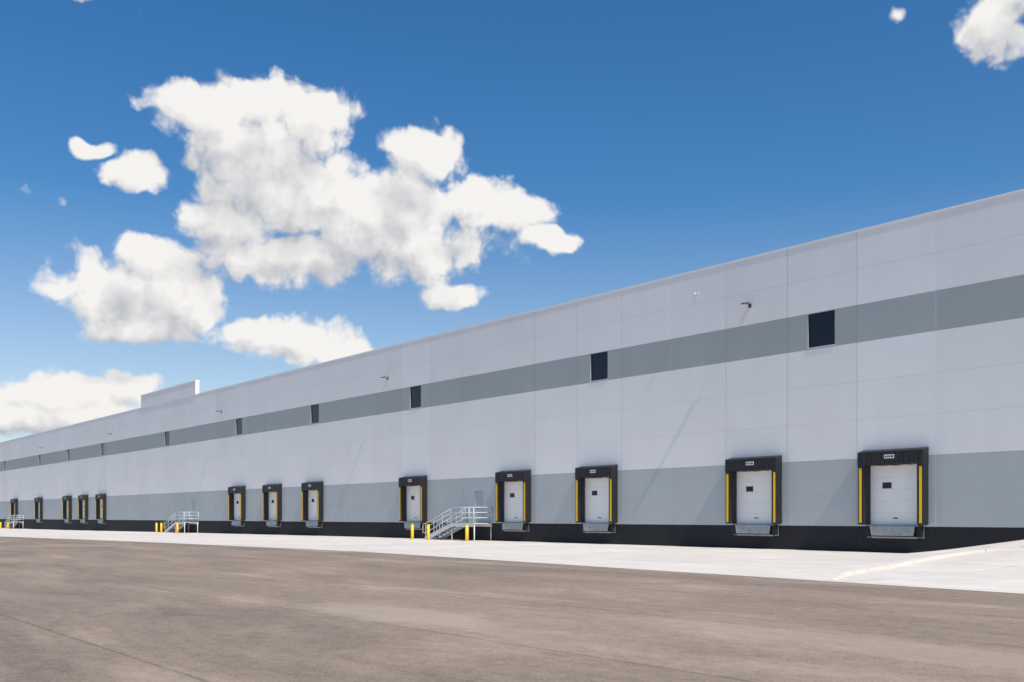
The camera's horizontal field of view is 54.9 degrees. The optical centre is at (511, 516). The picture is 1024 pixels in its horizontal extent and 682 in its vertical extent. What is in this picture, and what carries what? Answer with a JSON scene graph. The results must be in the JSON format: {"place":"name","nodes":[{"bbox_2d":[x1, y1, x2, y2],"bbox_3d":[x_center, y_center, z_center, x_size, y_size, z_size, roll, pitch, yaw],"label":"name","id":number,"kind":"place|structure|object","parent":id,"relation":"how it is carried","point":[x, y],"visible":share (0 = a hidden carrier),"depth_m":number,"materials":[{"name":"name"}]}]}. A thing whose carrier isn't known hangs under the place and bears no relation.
{"place":"outdoors","nodes":[
{"label":"outdoors","id":0,"kind":"place"},
{"bbox_2d":[0,536,1023,681],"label":"asphalt lot","id":1,"kind":"structure","parent":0,"point":[76,610],"depth_m":15.33,"materials":[{"name":"grey asphalt"}]},
{"bbox_2d":[0,528,1023,593],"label":"concrete apron","id":2,"kind":"object","parent":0,"point":[998,571],"visible":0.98,"depth_m":39.48,"materials":[{"name":"white concrete"}]},
{"bbox_2d":[5,515,23,528],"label":"dock staircase","id":3,"kind":"structure","parent":2,"relation":"on","point":[14,523],"depth_m":166.20,"materials":[{"name":"metal"}]},
{"bbox_2d":[155,523,157,532],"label":"bollard","id":4,"kind":"object","parent":2,"relation":"on","point":[156,527],"visible":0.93,"depth_m":110.45,"materials":[{"name":"yellow metal"}]},
{"bbox_2d":[164,512,198,532],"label":"dock staircase","id":5,"kind":"structure","parent":2,"relation":"on","point":[179,523],"depth_m":108.20,"materials":[{"name":"metal"}]},
{"bbox_2d":[411,524,413,538],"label":"bollard","id":6,"kind":"object","parent":2,"relation":"on","point":[412,531],"visible":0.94,"depth_m":70.64,"materials":[{"name":"yellow metal"}]},
{"bbox_2d":[427,524,429,539],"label":"bollard","id":7,"kind":"object","parent":2,"relation":"on","point":[428,531],"visible":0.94,"depth_m":68.38,"materials":[{"name":"yellow metal"}]},
{"bbox_2d":[423,507,491,540],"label":"dock staircase","id":8,"kind":"structure","parent":2,"relation":"on","point":[456,526],"depth_m":68.41,"materials":[{"name":"metal"}]},
{"bbox_2d":[465,524,467,540],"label":"bollard","id":9,"kind":"object","parent":2,"relation":"on","point":[466,532],"visible":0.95,"depth_m":65.26,"materials":[{"name":"yellow metal"}]},
{"bbox_2d":[829,545,1023,579],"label":"concrete kerb","id":10,"kind":"structure","parent":2,"relation":"on","point":[849,572],"depth_m":33.16,"materials":[{"name":"white concrete"}]},
{"bbox_2d":[0,0,1023,441],"label":"sky","id":11,"kind":"structure","parent":0,"point":[216,193],"materials":[{"name":"blue"}]},
{"bbox_3d":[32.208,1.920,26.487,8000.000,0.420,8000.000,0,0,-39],"label":"ground","id":12,"kind":"structure","parent":0,"visible":0},
{"bbox_2d":[0,191,1023,552],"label":"front wall","id":13,"kind":"structure","parent":12,"relation":"on","point":[976,497],"depth_m":55.54,"materials":[{"name":"white paint"}]},
{"bbox_2d":[10,499,17,521],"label":"loading dock","id":14,"kind":"object","parent":13,"relation":"attached to","point":[14,507],"visible":0.89,"depth_m":169.26,"materials":[{"name":"fabric"}]},
{"bbox_2d":[34,497,42,522],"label":"loading dock","id":15,"kind":"object","parent":13,"relation":"attached to","point":[38,506],"visible":1,"depth_m":156.70,"materials":[{"name":"fabric"}]},
{"bbox_2d":[62,495,71,522],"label":"loading dock","id":16,"kind":"object","parent":13,"relation":"attached to","point":[68,499],"visible":1,"depth_m":144.45,"materials":[{"name":"fabric"}]},
{"bbox_2d":[78,495,87,523],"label":"loading dock","id":17,"kind":"object","parent":13,"relation":"attached to","point":[84,498],"visible":1,"depth_m":138.31,"materials":[{"name":"fabric"}]},
{"bbox_2d":[95,494,105,523],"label":"loading dock","id":18,"kind":"object","parent":13,"relation":"attached to","point":[100,499],"visible":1,"depth_m":132.61,"materials":[{"name":"fabric"}]},
{"bbox_2d":[100,499,101,518],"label":"sectional door","id":19,"kind":"structure","parent":18,"relation":"in","point":[100,499],"depth_m":133.39,"materials":[{"name":"white metal"}]},
{"bbox_2d":[101,443,103,455],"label":"window","id":20,"kind":"structure","parent":13,"relation":"attached to","point":[102,449],"depth_m":133.00,"materials":[{"name":"grey glass"}]},
{"bbox_2d":[165,431,168,445],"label":"window","id":21,"kind":"structure","parent":13,"relation":"attached to","point":[166,438],"depth_m":114.44,"materials":[{"name":"grey glass"}]},
{"bbox_2d":[141,381,198,407],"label":"raised parapet","id":22,"kind":"structure","parent":13,"relation":"on","point":[175,393],"depth_m":113.37,"materials":[{"name":"white paint"}]},
{"bbox_2d":[191,500,194,520],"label":"personnel door","id":23,"kind":"structure","parent":13,"relation":"attached to","point":[192,507],"depth_m":108.36,"materials":[{"name":"grey paint"}]},
{"bbox_2d":[228,486,245,525],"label":"loading dock","id":24,"kind":"object","parent":13,"relation":"attached to","point":[236,505],"visible":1,"depth_m":99.09,"materials":[{"name":"fabric"}]},
{"bbox_2d":[234,494,239,519],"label":"sectional door","id":25,"kind":"structure","parent":24,"relation":"in","point":[236,496],"depth_m":99.50,"materials":[{"name":"white metal"}]},
{"bbox_2d":[236,418,241,434],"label":"window","id":26,"kind":"structure","parent":13,"relation":"attached to","point":[239,426],"depth_m":99.12,"materials":[{"name":"grey glass"}]},
{"bbox_2d":[262,484,281,526],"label":"loading dock","id":27,"kind":"object","parent":13,"relation":"attached to","point":[272,503],"visible":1,"depth_m":92.98,"materials":[{"name":"fabric"}]},
{"bbox_2d":[269,492,279,520],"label":"sectional door","id":28,"kind":"structure","parent":27,"relation":"in","point":[272,495],"depth_m":93.30,"materials":[{"name":"white metal"}]},
{"bbox_2d":[301,481,322,527],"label":"loading dock","id":29,"kind":"object","parent":13,"relation":"attached to","point":[315,489],"visible":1,"depth_m":86.85,"materials":[{"name":"fabric"}]},
{"bbox_2d":[309,490,316,520],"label":"sectional door","id":30,"kind":"structure","parent":29,"relation":"in","point":[312,493],"depth_m":87.12,"materials":[{"name":"white metal"}]},
{"bbox_2d":[311,404,318,423],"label":"window","id":31,"kind":"structure","parent":13,"relation":"attached to","point":[314,414],"depth_m":86.84,"materials":[{"name":"black glass"}]},
{"bbox_2d":[399,475,426,529],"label":"loading dock","id":32,"kind":"object","parent":13,"relation":"attached to","point":[416,501],"visible":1,"depth_m":74.59,"materials":[{"name":"fabric"}]},
{"bbox_2d":[407,486,424,521],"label":"sectional door","id":33,"kind":"structure","parent":32,"relation":"in","point":[413,492],"depth_m":74.82,"materials":[{"name":"white metal"}]},
{"bbox_2d":[411,386,420,408],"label":"window","id":34,"kind":"structure","parent":13,"relation":"attached to","point":[415,396],"depth_m":74.57,"materials":[{"name":"black glass"}]},
{"bbox_2d":[475,490,483,522],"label":"personnel door","id":35,"kind":"structure","parent":13,"relation":"attached to","point":[479,498],"depth_m":68.44,"materials":[{"name":"grey paint"}]},
{"bbox_2d":[0,189,1023,442],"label":"parapet coping","id":36,"kind":"object","parent":13,"relation":"on","point":[614,291],"visible":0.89,"depth_m":55.63,"materials":[{"name":"metal"}]},
{"bbox_2d":[0,235,1023,527],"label":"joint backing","id":37,"kind":"object","parent":13,"relation":"attached to","point":[652,405],"visible":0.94,"depth_m":55.79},
{"bbox_2d":[495,469,530,531],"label":"loading dock","id":38,"kind":"object","parent":13,"relation":"attached to","point":[517,496],"visible":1,"depth_m":65.36,"materials":[{"name":"fabric"}]},
{"bbox_2d":[505,481,522,521],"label":"sectional door","id":39,"kind":"structure","parent":38,"relation":"in","point":[513,490],"depth_m":65.53,"materials":[{"name":"white metal"}]},
{"bbox_2d":[575,465,617,532],"bbox_3d":[5.070,-1.036,59.158,0.638,4.053,3.190,0,0,-39],"label":"loading dock","id":40,"kind":"object","parent":13,"relation":"attached to","point":[596,498],"visible":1,"depth_m":59.26,"materials":[{"name":"fabric"}]},
{"bbox_2d":[585,478,608,522],"bbox_3d":[5.285,-0.975,59.335,0.080,2.720,2.480,0,0,-39],"label":"sectional door","id":41,"kind":"structure","parent":40,"relation":"in","point":[596,489],"depth_m":59.47,"materials":[{"name":"white metal"}]},
{"bbox_2d":[590,351,607,381],"bbox_3d":[5.270,-9.015,59.322,0.140,1.670,1.520,0,0,-39],"label":"window","id":42,"kind":"structure","parent":13,"relation":"attached to","point":[599,366],"depth_m":59.37,"materials":[{"name":"black glass"}]},
{"bbox_2d":[741,302,750,307],"bbox_3d":[12.023,-10.875,50.542,0.618,0.250,0.300,0,0,-39],"label":"wall lamp","id":43,"kind":"object","parent":13,"relation":"attached to","point":[747,303],"visible":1,"depth_m":50.46,"materials":[{"name":"grey metal"}]},
{"bbox_2d":[725,455,781,535],"bbox_3d":[12.330,-1.036,50.330,0.638,4.053,3.190,0,0,-39],"label":"loading dock","id":44,"kind":"object","parent":13,"relation":"attached to","point":[753,496],"visible":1,"depth_m":50.42,"materials":[{"name":"fabric"}]},
{"bbox_2d":[737,470,771,523],"bbox_3d":[12.545,-0.975,50.507,0.080,2.720,2.480,0,0,-39],"label":"sectional door","id":45,"kind":"structure","parent":44,"relation":"in","point":[753,488],"depth_m":50.59,"materials":[{"name":"white metal"}]},
{"bbox_2d":[807,310,834,348],"bbox_3d":[14.950,-9.015,47.551,0.140,1.670,1.520,0,0,-39],"label":"window","id":46,"kind":"structure","parent":13,"relation":"attached to","point":[821,329],"depth_m":47.56,"materials":[{"name":"black glass"}]},
{"bbox_2d":[857,447,928,538],"bbox_3d":[17.170,-1.036,44.444,0.638,4.053,3.190,0,0,-39],"label":"loading dock","id":47,"kind":"object","parent":13,"relation":"attached to","point":[899,498],"visible":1,"depth_m":44.53,"materials":[{"name":"fabric"}]},
{"bbox_2d":[871,464,916,524],"bbox_3d":[17.385,-0.975,44.621,0.080,2.720,2.480,0,0,-39],"label":"sectional door","id":48,"kind":"structure","parent":47,"relation":"in","point":[893,488],"depth_m":44.65,"materials":[{"name":"white metal"}]}
]}

